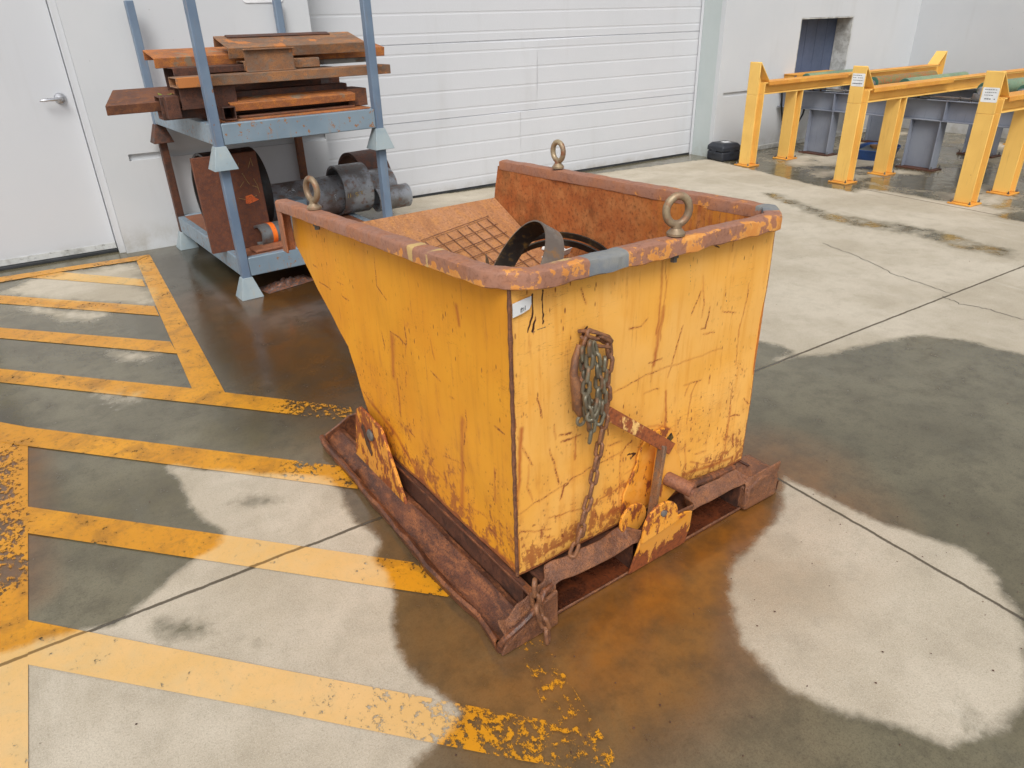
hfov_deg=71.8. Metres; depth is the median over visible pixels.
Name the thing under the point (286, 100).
steel channel
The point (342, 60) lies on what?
steel bar
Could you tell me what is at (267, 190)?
steel pipe
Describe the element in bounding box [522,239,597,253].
steel hoop
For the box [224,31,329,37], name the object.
steel plate
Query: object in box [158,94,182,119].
steel block
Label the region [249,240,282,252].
steel plate
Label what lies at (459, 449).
tipping hopper
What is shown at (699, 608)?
rust grit
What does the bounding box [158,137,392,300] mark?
stacking rack
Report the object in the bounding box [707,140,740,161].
tool case
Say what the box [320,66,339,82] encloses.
steel block
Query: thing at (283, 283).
sodden litter
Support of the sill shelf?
attached to the warehouse building
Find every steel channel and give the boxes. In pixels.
[105,86,174,115]
[143,44,383,68]
[213,32,364,58]
[228,89,354,111]
[236,57,319,70]
[242,47,295,71]
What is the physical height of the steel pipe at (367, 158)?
0.376 m
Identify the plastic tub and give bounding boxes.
[857,142,900,160]
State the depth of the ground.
2.18 m
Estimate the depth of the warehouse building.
6.42 m
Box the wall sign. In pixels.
[243,0,282,2]
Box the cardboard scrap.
[870,144,877,148]
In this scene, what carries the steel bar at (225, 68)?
on the square tube at (180, 71)
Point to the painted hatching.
(22, 645)
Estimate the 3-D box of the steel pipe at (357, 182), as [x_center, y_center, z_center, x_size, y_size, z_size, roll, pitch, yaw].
[-1.158,-1.396,5.051,0.222,0.340,0.344,-20,33,-32]
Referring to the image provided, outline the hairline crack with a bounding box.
[830,246,947,292]
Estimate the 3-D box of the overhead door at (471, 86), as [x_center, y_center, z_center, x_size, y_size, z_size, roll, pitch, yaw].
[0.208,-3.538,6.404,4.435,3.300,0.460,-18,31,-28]
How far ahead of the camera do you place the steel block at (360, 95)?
4.42 m
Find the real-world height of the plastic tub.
0.106 m
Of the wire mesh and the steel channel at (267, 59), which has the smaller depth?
the wire mesh
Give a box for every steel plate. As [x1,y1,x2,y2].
[190,151,268,253]
[203,106,369,122]
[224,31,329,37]
[237,104,354,117]
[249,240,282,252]
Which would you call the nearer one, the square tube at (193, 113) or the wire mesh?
the wire mesh
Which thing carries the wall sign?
attached to the warehouse building
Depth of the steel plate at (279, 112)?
4.18 m
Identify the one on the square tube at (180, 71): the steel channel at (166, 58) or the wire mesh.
the steel channel at (166, 58)
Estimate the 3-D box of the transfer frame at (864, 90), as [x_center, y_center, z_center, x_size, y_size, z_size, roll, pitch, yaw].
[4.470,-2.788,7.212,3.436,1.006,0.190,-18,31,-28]
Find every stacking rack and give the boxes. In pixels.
[123,0,393,171]
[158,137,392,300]
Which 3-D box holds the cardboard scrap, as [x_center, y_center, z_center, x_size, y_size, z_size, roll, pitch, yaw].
[4.002,-2.593,7.723,0.140,0.024,0.150,4,28,11]
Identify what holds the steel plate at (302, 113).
on the stacking rack at (214, 131)
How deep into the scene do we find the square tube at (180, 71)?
4.12 m
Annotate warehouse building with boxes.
[0,0,1023,270]
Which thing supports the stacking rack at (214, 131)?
on the stacking rack at (247, 263)
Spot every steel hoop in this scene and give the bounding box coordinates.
[494,220,563,266]
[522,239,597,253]
[533,232,606,250]
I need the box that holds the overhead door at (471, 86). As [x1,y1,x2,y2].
[307,0,722,197]
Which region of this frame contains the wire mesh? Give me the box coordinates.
[421,216,540,266]
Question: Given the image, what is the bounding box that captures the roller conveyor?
[777,69,1023,171]
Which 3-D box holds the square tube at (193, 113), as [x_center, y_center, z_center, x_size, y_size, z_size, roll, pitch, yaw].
[-1.502,-1.678,4.178,1.100,0.120,0.120,-20,33,-32]
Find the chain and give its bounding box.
[529,328,614,644]
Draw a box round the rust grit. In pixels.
[135,222,1022,755]
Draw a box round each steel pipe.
[191,147,273,221]
[254,218,292,244]
[271,168,396,220]
[326,162,373,214]
[338,149,390,169]
[373,183,412,211]
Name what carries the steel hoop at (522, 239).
on the scrap heap
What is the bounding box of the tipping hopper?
[275,139,781,655]
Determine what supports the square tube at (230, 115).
on the steel plate at (302, 113)
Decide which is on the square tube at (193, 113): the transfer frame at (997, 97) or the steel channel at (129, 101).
the steel channel at (129, 101)
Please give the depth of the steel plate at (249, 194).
4.25 m
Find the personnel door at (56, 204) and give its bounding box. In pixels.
[0,0,125,270]
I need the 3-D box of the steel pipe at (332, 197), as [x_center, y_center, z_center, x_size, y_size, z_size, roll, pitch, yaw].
[-1.292,-1.337,5.022,0.950,0.270,0.272,-20,33,-32]
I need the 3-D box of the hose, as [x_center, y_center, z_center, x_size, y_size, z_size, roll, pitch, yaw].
[3.149,-3.107,7.947,0.459,0.436,0.020,-18,31,-28]
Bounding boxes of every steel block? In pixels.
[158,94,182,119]
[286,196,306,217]
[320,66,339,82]
[344,86,367,105]
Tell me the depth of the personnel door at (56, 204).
4.79 m
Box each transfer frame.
[734,51,947,167]
[828,66,1023,184]
[947,71,1023,206]
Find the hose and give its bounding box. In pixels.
[780,93,804,121]
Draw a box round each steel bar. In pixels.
[209,64,244,72]
[319,57,365,64]
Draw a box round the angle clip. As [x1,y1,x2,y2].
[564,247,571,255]
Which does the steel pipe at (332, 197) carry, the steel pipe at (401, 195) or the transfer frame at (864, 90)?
the steel pipe at (401, 195)
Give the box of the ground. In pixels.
[0,128,1023,767]
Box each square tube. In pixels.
[154,82,346,120]
[163,63,320,89]
[168,64,390,88]
[173,85,237,109]
[217,105,236,120]
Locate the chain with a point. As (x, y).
(587, 408)
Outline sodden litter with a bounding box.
[259,275,313,293]
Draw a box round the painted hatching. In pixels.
[0,255,614,767]
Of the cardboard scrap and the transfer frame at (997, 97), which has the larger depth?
the cardboard scrap
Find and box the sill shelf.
[784,70,835,77]
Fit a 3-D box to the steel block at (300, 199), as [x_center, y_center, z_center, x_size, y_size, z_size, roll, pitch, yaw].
[-1.448,-1.123,4.692,0.160,0.200,0.120,-20,33,-32]
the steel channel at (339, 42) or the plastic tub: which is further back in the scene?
the plastic tub
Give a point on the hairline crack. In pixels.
(889, 272)
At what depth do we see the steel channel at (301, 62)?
4.25 m
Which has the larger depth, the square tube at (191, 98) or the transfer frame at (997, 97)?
the transfer frame at (997, 97)
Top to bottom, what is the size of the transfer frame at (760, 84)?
1.006 m
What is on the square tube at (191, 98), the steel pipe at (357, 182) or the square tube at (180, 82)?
the square tube at (180, 82)

